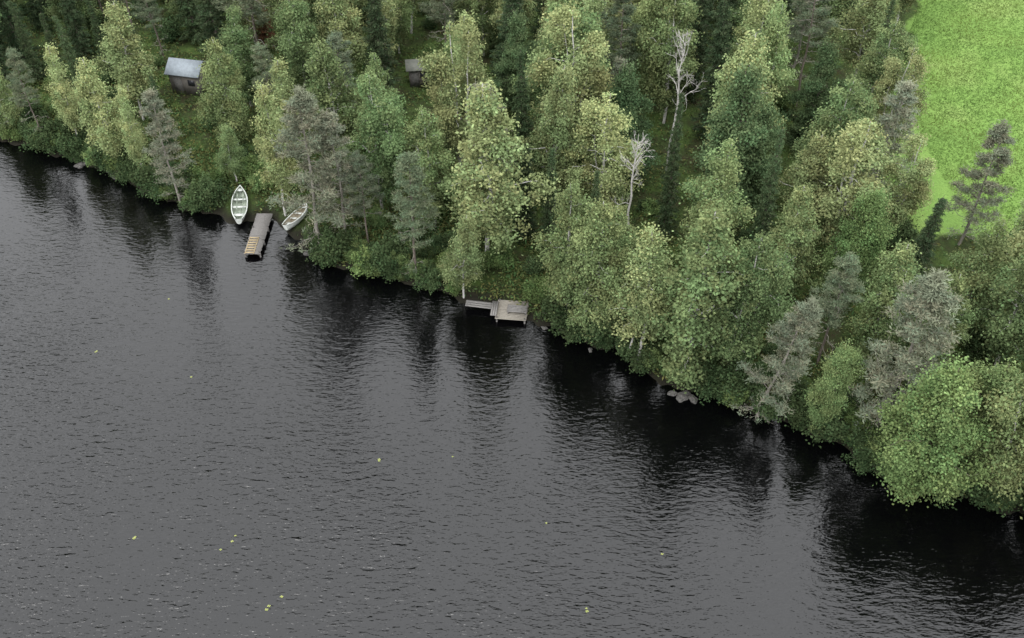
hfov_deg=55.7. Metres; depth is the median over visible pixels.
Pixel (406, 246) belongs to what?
shrub
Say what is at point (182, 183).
shrub
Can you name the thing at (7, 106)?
birch tree
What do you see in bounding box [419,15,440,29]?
shrub
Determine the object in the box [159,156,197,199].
shrub
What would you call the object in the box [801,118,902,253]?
birch tree
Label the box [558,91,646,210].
birch tree
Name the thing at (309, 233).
shrub
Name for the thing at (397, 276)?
shrub
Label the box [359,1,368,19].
birch tree
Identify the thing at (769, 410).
shrub
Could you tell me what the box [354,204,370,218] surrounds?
shrub
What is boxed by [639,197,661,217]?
shrub
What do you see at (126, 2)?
pine tree
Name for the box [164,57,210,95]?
cabin
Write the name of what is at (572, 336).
shrub
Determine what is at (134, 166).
shrub
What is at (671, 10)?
birch tree
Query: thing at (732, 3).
spruce tree
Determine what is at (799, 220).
birch tree
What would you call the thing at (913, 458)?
alder tree
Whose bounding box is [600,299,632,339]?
shrub
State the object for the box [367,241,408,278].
shrub
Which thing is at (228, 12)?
spruce tree
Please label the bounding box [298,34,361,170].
birch tree
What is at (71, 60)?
spruce tree
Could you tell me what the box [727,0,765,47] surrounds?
birch tree
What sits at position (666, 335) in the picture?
shrub
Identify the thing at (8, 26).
spruce tree
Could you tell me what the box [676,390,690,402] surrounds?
shoreline rock
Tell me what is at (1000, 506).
shrub
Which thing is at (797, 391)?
shrub
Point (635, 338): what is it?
shrub
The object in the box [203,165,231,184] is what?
shrub
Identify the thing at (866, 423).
shrub
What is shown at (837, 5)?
birch tree
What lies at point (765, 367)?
shrub
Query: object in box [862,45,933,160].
birch tree
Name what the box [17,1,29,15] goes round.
shrub
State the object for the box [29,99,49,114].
shrub
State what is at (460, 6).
birch tree
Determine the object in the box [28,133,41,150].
shrub
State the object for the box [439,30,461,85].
alder tree
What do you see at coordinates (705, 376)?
shrub
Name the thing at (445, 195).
shrub
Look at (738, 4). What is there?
birch tree
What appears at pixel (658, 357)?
shrub
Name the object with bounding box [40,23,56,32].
shrub
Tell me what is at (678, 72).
dead tree
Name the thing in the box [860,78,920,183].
withered pine tree
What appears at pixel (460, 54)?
birch tree
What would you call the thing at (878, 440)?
shrub
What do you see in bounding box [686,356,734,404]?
shrub
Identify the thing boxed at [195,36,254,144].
birch tree
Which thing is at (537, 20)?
spruce tree
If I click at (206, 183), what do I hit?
shrub
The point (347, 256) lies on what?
shrub
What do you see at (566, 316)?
shrub
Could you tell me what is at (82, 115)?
shrub
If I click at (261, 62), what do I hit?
tree
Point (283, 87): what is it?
birch tree
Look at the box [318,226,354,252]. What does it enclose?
shrub
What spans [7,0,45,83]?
spruce tree
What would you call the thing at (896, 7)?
alder tree
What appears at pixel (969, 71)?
meadow grass
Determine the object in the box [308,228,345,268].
shrub
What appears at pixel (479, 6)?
birch tree
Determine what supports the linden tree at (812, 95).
on the ground at (940, 186)
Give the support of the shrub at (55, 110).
on the ground at (940, 186)
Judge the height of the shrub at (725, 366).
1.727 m
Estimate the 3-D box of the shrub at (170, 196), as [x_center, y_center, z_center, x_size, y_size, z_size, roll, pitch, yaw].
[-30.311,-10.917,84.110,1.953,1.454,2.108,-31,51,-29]
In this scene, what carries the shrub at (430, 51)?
on the ground at (940, 186)
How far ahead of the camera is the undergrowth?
83.62 m
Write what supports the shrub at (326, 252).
on the ground at (940, 186)
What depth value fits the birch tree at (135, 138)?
82.73 m
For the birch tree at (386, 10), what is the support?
on the ground at (940, 186)
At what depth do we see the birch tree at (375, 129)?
75.87 m
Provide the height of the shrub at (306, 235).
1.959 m
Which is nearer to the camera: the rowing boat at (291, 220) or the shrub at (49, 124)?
the rowing boat at (291, 220)
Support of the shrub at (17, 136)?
on the ground at (940, 186)
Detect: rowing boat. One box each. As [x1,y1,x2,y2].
[231,185,247,223]
[282,203,308,229]
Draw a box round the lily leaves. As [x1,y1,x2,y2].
[96,350,662,611]
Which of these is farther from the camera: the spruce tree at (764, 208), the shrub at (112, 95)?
the shrub at (112, 95)
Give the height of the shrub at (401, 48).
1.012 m
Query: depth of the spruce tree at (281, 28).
99.68 m
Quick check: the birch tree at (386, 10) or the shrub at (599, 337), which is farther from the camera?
the birch tree at (386, 10)
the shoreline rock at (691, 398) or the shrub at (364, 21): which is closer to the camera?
the shoreline rock at (691, 398)
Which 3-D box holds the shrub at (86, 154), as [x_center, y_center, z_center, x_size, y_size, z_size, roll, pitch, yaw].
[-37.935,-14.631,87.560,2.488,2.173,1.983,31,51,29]
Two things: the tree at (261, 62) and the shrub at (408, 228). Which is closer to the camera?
the shrub at (408, 228)
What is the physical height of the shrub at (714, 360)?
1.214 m
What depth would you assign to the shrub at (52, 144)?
88.98 m
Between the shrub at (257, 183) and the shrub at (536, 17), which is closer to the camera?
the shrub at (257, 183)
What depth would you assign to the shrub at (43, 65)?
98.16 m
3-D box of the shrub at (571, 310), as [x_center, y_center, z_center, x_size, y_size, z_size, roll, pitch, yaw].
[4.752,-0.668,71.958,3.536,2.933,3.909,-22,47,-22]
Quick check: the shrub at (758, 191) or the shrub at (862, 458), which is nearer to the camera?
the shrub at (862, 458)
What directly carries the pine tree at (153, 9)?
on the ground at (940, 186)
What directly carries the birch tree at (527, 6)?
on the ground at (940, 186)
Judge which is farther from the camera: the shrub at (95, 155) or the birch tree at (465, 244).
the shrub at (95, 155)
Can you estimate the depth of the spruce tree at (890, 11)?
85.77 m
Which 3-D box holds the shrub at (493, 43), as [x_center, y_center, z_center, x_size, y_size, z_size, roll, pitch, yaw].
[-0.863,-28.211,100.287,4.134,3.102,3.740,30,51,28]
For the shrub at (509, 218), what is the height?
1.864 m
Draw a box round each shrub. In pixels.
[0,121,20,140]
[1,127,10,139]
[10,98,48,123]
[11,127,23,140]
[15,64,33,78]
[15,117,31,137]
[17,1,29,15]
[19,122,46,152]
[20,113,59,152]
[21,73,40,86]
[26,118,42,133]
[27,59,51,77]
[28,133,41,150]
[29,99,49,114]
[33,125,59,155]
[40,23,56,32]
[41,113,82,152]
[42,73,58,90]
[44,96,59,113]
[45,130,73,152]
[48,98,62,114]
[51,133,90,157]
[58,138,83,159]
[69,147,84,163]
[71,138,85,159]
[72,98,97,127]
[77,127,96,141]
[80,147,97,166]
[81,11,113,32]
[83,139,100,150]
[85,113,120,139]
[85,143,110,173]
[89,27,96,41]
[90,21,122,48]
[98,71,119,84]
[99,87,122,111]
[99,154,110,166]
[101,144,150,167]
[105,158,135,185]
[106,147,129,171]
[109,165,123,180]
[117,159,140,183]
[124,161,174,191]
[135,176,172,203]
[136,166,157,188]
[137,92,166,111]
[140,177,166,194]
[150,153,177,175]
[151,11,181,43]
[153,54,166,66]
[153,186,173,200]
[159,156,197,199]
[163,11,172,19]
[168,173,197,197]
[177,186,201,214]
[179,189,189,205]
[182,165,208,185]
[185,178,234,212]
[195,171,233,200]
[198,104,229,128]
[199,43,208,55]
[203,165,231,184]
[223,142,255,159]
[232,155,268,178]
[240,152,263,177]
[244,171,268,193]
[255,169,277,188]
[301,226,323,245]
[302,227,322,242]
[305,230,348,268]
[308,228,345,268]
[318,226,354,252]
[331,196,349,208]
[333,226,365,246]
[342,250,357,262]
[346,235,367,250]
[346,245,382,278]
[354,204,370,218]
[354,236,393,278]
[358,239,398,278]
[359,13,367,26]
[361,204,391,229]
[366,226,408,255]
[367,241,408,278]
[382,257,407,283]
[390,249,396,259]
[392,253,410,269]
[393,269,405,280]
[396,43,403,52]
[396,217,436,241]
[402,241,410,252]
[404,260,424,282]
[409,239,433,259]
[410,261,442,294]
[411,258,435,276]
[415,0,434,14]
[415,208,448,229]
[416,258,434,274]
[418,44,438,55]
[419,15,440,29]
[420,175,453,203]
[426,230,448,255]
[428,246,440,256]
[431,262,449,281]
[433,246,465,266]
[442,222,484,259]
[443,280,461,296]
[474,259,485,278]
[480,243,516,273]
[483,30,504,58]
[490,242,510,256]
[501,173,520,188]
[505,209,520,227]
[517,254,549,276]
[521,273,548,303]
[521,276,551,299]
[528,12,540,28]
[530,145,550,169]
[533,295,560,323]
[543,283,576,332]
[550,314,587,345]
[560,307,586,330]
[561,298,593,332]
[567,313,623,347]
[594,336,614,350]
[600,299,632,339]
[606,313,649,355]
[611,325,652,362]
[623,339,661,375]
[633,196,649,212]
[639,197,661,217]
[642,345,662,370]
[651,327,676,341]
[652,336,670,352]
[661,370,674,376]
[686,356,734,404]
[688,354,724,397]
[705,368,756,407]
[708,354,721,364]
[712,358,733,370]
[712,359,761,404]
[718,378,754,408]
[733,228,754,242]
[747,181,771,203]
[748,197,773,216]
[748,385,790,425]
[750,358,782,384]
[760,340,781,355]
[772,91,798,110]
[782,371,827,409]
[784,391,818,426]
[785,394,820,440]
[804,405,847,447]
[816,406,859,446]
[839,398,867,424]
[840,443,880,476]
[841,424,876,450]
[842,389,868,409]
[843,408,880,444]
[853,427,890,464]
[856,432,891,477]
[862,432,889,460]
[864,425,882,444]
[880,216,919,252]
[930,486,963,508]
[935,450,971,509]
[960,322,1005,366]
[963,460,1019,516]
[964,479,1023,515]
[969,497,995,510]
[981,261,1012,281]
[983,489,1022,508]
[987,483,1021,507]
[997,225,1019,252]
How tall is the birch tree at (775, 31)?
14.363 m
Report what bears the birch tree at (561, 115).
on the ground at (940, 186)
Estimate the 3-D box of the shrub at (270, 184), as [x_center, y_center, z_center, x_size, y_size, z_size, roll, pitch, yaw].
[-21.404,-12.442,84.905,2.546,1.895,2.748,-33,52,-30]
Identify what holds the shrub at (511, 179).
on the ground at (940, 186)
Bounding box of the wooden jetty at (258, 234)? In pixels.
[244,213,272,256]
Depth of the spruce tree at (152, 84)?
87.11 m
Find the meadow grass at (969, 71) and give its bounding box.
[897,0,1023,234]
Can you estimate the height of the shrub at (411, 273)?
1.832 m
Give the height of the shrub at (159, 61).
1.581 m
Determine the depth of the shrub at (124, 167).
85.89 m
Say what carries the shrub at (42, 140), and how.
on the ground at (940, 186)
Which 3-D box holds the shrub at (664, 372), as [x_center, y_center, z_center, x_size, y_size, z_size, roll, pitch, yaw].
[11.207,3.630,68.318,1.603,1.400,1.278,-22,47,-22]
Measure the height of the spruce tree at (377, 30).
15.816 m
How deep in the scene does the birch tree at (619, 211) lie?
70.66 m
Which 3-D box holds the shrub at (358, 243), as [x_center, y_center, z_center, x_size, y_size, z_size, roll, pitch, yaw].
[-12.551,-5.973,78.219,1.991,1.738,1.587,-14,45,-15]
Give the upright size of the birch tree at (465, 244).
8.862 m
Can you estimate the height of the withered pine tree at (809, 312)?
11.563 m
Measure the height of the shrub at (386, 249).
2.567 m
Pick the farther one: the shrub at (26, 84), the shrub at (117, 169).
the shrub at (26, 84)
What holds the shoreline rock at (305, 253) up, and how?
on the ground at (940, 186)
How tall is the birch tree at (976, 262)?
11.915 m
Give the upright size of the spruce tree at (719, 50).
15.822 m
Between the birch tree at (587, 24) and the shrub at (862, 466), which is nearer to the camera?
the shrub at (862, 466)
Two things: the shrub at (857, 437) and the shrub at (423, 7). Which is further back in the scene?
the shrub at (423, 7)
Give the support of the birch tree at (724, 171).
on the ground at (940, 186)
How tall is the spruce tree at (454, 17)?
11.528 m
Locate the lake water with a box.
[0,141,1023,637]
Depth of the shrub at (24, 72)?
97.22 m
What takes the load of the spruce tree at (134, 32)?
on the ground at (940, 186)
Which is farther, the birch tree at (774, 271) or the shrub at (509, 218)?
the shrub at (509, 218)
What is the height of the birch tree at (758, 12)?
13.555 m
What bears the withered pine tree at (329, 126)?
on the ground at (940, 186)
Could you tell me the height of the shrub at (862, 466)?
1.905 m
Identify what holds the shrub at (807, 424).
on the ground at (940, 186)
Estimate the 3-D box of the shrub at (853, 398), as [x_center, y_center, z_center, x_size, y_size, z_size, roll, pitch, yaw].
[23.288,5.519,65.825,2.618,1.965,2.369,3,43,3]
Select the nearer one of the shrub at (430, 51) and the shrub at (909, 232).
the shrub at (909, 232)
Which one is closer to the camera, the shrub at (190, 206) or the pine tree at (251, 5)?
the shrub at (190, 206)
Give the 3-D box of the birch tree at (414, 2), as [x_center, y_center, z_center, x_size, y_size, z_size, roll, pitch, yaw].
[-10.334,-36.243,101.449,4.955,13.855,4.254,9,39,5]
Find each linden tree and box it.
[491,8,544,109]
[585,58,661,188]
[684,55,787,227]
[776,33,854,150]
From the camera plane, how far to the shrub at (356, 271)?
76.35 m
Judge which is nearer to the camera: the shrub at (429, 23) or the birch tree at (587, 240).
the birch tree at (587, 240)
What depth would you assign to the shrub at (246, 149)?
87.31 m
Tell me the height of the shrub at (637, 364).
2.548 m
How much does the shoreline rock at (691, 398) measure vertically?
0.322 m
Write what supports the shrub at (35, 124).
on the ground at (940, 186)
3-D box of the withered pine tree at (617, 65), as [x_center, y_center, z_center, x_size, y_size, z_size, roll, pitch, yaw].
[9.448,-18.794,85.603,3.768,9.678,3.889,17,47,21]
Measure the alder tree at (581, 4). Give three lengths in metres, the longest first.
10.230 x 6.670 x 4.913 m
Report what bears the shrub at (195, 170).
on the ground at (940, 186)
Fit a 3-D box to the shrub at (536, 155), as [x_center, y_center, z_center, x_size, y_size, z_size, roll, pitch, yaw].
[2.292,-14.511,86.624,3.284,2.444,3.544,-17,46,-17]
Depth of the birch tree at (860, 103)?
75.18 m
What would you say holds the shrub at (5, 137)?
on the ground at (940, 186)
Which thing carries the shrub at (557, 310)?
on the ground at (940, 186)
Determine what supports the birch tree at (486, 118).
on the ground at (940, 186)
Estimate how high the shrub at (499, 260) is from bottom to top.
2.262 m
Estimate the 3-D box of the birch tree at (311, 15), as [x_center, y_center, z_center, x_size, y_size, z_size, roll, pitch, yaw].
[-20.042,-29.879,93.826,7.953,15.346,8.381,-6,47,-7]
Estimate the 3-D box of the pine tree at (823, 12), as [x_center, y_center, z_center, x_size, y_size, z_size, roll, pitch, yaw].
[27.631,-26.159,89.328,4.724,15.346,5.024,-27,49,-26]
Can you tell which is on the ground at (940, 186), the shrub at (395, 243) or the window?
the shrub at (395, 243)
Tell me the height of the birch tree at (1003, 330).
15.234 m
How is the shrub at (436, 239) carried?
on the ground at (940, 186)
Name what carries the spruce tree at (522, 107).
on the ground at (940, 186)
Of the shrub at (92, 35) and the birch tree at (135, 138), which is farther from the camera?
the shrub at (92, 35)
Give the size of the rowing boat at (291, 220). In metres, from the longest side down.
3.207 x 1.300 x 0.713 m
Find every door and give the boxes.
[173,76,184,93]
[410,71,419,87]
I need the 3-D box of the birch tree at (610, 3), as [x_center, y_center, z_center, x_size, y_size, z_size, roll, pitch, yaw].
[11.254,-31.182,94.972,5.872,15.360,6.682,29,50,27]
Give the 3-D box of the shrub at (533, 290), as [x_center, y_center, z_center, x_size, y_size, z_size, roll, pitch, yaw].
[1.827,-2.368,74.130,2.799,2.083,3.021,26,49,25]
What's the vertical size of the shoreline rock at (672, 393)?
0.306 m
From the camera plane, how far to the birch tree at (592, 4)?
88.47 m
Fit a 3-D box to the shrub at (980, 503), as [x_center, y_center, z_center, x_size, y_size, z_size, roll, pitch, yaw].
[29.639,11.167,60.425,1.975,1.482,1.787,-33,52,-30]
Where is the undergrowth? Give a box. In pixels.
[0,0,1023,505]
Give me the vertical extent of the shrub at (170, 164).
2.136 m
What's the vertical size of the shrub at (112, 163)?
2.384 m
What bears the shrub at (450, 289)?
on the ground at (940, 186)
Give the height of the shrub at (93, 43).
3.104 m
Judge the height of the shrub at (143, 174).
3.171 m
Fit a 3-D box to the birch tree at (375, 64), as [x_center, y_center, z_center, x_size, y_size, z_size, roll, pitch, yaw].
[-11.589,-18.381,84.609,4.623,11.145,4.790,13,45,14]
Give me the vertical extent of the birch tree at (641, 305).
13.159 m
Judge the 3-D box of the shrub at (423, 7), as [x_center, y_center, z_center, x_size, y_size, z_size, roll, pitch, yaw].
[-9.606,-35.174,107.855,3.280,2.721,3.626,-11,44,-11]
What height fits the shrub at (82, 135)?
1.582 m
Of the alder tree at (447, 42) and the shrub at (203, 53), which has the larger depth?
the shrub at (203, 53)
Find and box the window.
[187,80,194,85]
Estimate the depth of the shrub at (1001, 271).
73.94 m
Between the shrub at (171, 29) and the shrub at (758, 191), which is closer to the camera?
the shrub at (758, 191)
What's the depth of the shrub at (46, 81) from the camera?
96.39 m
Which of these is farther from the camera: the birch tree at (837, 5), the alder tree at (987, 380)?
the birch tree at (837, 5)
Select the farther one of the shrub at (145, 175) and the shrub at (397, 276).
the shrub at (145, 175)
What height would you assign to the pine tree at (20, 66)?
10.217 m
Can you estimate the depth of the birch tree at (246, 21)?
99.12 m
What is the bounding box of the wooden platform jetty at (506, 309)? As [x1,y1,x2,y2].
[465,299,528,323]
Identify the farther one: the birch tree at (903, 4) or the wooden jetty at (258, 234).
the birch tree at (903, 4)
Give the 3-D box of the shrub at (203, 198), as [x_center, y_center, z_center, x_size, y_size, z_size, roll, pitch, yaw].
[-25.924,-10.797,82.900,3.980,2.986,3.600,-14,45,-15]
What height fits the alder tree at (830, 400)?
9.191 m
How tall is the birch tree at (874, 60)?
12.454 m
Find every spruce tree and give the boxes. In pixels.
[0,0,43,65]
[0,25,7,50]
[0,45,20,97]
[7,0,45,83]
[24,0,53,32]
[27,0,59,8]
[38,12,73,93]
[51,14,101,117]
[57,0,95,59]
[84,0,115,69]
[129,0,157,23]
[131,25,158,87]
[149,76,178,151]
[173,0,207,46]
[194,0,228,82]
[224,0,237,29]
[250,0,276,49]
[278,0,286,58]
[359,0,407,109]
[440,3,459,27]
[489,0,527,96]
[508,50,538,186]
[509,143,537,243]
[524,0,543,24]
[527,0,548,43]
[536,147,561,254]
[585,170,600,250]
[652,93,685,236]
[676,0,711,102]
[678,0,717,75]
[690,0,732,149]
[709,0,739,51]
[743,128,786,268]
[775,0,796,28]
[834,0,860,26]
[867,0,897,91]
[899,197,947,314]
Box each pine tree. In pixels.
[5,46,45,131]
[111,0,144,30]
[129,0,169,56]
[138,85,195,200]
[210,0,280,73]
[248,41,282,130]
[266,84,352,252]
[309,108,366,233]
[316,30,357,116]
[344,150,384,245]
[384,151,440,278]
[418,0,462,50]
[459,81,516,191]
[583,0,608,33]
[600,0,643,93]
[606,55,630,109]
[726,295,823,422]
[785,0,830,68]
[785,0,841,105]
[807,250,866,366]
[846,266,965,430]
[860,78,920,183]
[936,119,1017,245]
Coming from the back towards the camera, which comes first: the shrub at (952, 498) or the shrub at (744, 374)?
the shrub at (744, 374)
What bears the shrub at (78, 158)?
on the ground at (940, 186)
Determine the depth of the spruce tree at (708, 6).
96.21 m
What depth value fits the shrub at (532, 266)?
75.60 m
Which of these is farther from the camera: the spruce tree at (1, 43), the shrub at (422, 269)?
the spruce tree at (1, 43)
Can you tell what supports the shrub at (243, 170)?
on the ground at (940, 186)
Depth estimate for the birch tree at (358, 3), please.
97.24 m
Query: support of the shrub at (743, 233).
on the ground at (940, 186)
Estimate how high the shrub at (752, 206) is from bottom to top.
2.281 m
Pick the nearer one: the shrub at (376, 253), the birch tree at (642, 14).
the shrub at (376, 253)
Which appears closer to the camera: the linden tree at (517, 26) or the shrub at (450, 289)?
the shrub at (450, 289)
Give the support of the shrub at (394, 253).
on the ground at (940, 186)
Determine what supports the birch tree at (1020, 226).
on the ground at (940, 186)
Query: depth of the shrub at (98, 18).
104.26 m
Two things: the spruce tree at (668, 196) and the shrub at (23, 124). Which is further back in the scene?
the shrub at (23, 124)
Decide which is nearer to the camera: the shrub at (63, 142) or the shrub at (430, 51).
the shrub at (63, 142)
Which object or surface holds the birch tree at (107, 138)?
on the ground at (940, 186)
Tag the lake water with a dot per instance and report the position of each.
(290, 413)
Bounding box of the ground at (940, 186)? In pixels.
[0,0,1023,514]
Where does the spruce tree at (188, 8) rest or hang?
on the ground at (940, 186)
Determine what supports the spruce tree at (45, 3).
on the ground at (940, 186)
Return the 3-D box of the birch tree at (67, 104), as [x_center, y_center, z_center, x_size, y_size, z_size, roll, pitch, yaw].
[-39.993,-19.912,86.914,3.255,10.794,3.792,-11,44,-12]
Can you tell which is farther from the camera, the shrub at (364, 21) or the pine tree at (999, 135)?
the shrub at (364, 21)
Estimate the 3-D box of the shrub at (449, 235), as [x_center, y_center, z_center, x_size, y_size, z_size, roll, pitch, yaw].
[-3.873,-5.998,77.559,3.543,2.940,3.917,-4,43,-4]
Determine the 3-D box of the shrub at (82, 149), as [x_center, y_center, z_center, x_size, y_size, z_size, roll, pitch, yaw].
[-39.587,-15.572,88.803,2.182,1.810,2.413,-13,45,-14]
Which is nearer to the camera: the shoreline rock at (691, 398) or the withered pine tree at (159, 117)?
the shoreline rock at (691, 398)
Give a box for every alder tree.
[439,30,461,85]
[567,0,603,32]
[801,338,868,435]
[816,184,899,297]
[866,353,1005,510]
[876,0,901,44]
[940,352,1023,477]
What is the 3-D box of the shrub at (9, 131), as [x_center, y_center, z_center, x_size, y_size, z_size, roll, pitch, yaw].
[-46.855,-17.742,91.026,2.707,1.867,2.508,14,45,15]
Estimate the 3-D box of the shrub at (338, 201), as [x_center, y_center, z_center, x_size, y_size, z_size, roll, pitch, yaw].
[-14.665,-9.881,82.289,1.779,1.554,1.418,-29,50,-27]
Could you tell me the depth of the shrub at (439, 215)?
80.48 m
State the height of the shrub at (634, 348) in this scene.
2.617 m
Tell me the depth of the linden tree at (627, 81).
80.04 m
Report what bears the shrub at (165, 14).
on the ground at (940, 186)
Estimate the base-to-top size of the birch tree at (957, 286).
11.996 m
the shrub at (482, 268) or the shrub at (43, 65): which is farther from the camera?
the shrub at (43, 65)
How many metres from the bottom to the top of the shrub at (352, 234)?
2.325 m
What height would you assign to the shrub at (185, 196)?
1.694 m
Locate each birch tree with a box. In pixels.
[0,65,24,134]
[5,0,18,12]
[34,0,100,33]
[39,42,90,140]
[72,57,134,160]
[91,0,159,120]
[114,85,152,167]
[164,0,199,15]
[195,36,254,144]
[214,123,247,182]
[215,1,271,110]
[232,0,269,44]
[248,78,305,215]
[264,0,330,99]
[266,54,307,146]
[267,0,342,51]
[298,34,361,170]
[312,0,367,85]
[335,65,409,208]
[336,0,367,59]
[343,51,409,148]
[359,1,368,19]
[365,0,402,55]
[366,0,416,53]
[397,105,458,226]
[404,0,428,33]
[416,14,500,179]
[436,214,485,297]
[438,76,560,255]
[448,9,484,113]
[453,0,485,20]
[463,0,501,55]
[485,0,537,37]
[511,0,613,122]
[515,62,585,205]
[524,0,616,145]
[531,178,604,312]
[533,0,573,51]
[548,195,635,343]
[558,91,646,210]
[574,0,608,69]
[599,203,642,293]
[601,0,643,48]
[603,213,683,359]
[614,0,677,101]
[636,0,704,123]
[646,198,765,393]
[677,134,756,263]
[691,227,804,366]
[696,29,793,164]
[713,0,742,22]
[725,0,792,80]
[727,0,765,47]
[741,0,799,118]
[754,182,829,311]
[775,130,837,233]
[789,73,889,193]
[792,0,856,47]
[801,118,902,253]
[824,0,897,74]
[842,16,927,119]
[844,235,928,368]
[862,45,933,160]
[873,127,937,230]
[887,269,979,394]
[895,0,920,21]
[943,215,1016,336]
[968,242,1023,368]
[969,366,1023,503]
[1000,200,1023,275]
[1000,214,1023,291]
[1000,413,1023,519]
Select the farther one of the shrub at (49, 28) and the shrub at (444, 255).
the shrub at (49, 28)
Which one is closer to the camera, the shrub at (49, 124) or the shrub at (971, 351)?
the shrub at (971, 351)
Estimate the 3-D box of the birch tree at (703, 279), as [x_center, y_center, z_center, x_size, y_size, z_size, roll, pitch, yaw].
[13.028,-1.133,63.729,7.921,15.388,6.966,-8,44,-8]
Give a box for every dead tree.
[610,131,654,223]
[666,30,705,166]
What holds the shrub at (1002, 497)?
on the ground at (940, 186)
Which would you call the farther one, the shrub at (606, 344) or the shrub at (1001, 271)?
the shrub at (1001, 271)
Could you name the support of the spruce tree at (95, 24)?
on the ground at (940, 186)
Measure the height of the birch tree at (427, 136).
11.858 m
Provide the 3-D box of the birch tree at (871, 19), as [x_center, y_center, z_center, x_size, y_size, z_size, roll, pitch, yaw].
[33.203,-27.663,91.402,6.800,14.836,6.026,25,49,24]
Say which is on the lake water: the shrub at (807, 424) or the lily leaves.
the lily leaves
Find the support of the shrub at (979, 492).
on the ground at (940, 186)
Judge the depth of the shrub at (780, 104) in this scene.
92.20 m
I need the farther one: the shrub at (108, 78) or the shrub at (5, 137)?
the shrub at (108, 78)
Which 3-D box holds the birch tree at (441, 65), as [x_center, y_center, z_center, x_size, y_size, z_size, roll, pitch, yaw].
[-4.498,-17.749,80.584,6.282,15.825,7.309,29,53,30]
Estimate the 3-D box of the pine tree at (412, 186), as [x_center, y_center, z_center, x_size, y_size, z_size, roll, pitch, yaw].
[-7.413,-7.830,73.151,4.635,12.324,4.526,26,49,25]
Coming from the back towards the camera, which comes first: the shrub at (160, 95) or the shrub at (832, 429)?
the shrub at (160, 95)
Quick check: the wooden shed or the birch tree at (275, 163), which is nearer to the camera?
the birch tree at (275, 163)
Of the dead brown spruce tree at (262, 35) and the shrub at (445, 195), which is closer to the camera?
the shrub at (445, 195)
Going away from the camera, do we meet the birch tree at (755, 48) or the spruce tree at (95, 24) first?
the birch tree at (755, 48)
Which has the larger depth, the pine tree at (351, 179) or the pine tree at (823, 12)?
the pine tree at (823, 12)
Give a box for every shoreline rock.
[74,161,85,167]
[303,248,314,255]
[667,390,677,395]
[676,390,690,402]
[688,394,697,403]
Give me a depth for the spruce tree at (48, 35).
90.58 m
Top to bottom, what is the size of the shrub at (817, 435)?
2.832 m
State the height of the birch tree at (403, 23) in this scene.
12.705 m
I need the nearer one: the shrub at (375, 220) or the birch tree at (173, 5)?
the shrub at (375, 220)
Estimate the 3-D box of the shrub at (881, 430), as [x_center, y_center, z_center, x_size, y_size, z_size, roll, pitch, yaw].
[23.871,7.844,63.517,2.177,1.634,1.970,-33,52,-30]
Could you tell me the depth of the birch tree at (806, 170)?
73.50 m
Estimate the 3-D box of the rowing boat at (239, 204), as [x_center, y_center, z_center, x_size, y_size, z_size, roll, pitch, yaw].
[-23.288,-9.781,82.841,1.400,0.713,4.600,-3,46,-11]
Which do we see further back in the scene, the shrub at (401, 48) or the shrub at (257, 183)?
the shrub at (401, 48)
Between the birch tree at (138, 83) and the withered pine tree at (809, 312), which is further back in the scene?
the birch tree at (138, 83)
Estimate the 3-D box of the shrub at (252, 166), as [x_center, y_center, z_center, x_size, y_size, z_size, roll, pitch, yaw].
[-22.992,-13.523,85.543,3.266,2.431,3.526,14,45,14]
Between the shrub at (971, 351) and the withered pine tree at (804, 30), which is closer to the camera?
the shrub at (971, 351)
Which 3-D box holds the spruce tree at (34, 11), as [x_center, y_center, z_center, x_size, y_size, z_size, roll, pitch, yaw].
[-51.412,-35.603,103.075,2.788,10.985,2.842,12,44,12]
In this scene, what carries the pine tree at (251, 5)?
on the ground at (940, 186)
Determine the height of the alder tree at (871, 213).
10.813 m
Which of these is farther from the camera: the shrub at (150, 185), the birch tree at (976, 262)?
the shrub at (150, 185)
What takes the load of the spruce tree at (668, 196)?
on the ground at (940, 186)
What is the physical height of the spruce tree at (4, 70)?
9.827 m
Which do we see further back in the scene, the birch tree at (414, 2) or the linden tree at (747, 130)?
the birch tree at (414, 2)
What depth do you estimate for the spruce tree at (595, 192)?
72.51 m
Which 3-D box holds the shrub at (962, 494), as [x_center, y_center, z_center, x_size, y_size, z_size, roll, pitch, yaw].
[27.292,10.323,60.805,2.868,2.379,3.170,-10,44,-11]
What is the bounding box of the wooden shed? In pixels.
[405,58,428,87]
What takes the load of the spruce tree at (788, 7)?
on the ground at (940, 186)
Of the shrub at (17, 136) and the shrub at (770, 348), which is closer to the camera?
the shrub at (770, 348)
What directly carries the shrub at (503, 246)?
on the ground at (940, 186)
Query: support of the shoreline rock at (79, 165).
on the ground at (940, 186)
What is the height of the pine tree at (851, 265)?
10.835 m
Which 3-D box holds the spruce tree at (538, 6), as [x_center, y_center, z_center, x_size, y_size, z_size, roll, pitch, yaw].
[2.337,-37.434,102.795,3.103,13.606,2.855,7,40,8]
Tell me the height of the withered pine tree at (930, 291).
14.867 m
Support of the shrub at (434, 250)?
on the ground at (940, 186)
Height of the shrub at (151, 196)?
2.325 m
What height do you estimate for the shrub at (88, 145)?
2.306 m
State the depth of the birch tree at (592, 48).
79.25 m
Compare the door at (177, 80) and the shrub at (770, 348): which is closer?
the shrub at (770, 348)
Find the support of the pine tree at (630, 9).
on the ground at (940, 186)
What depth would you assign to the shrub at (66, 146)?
88.32 m

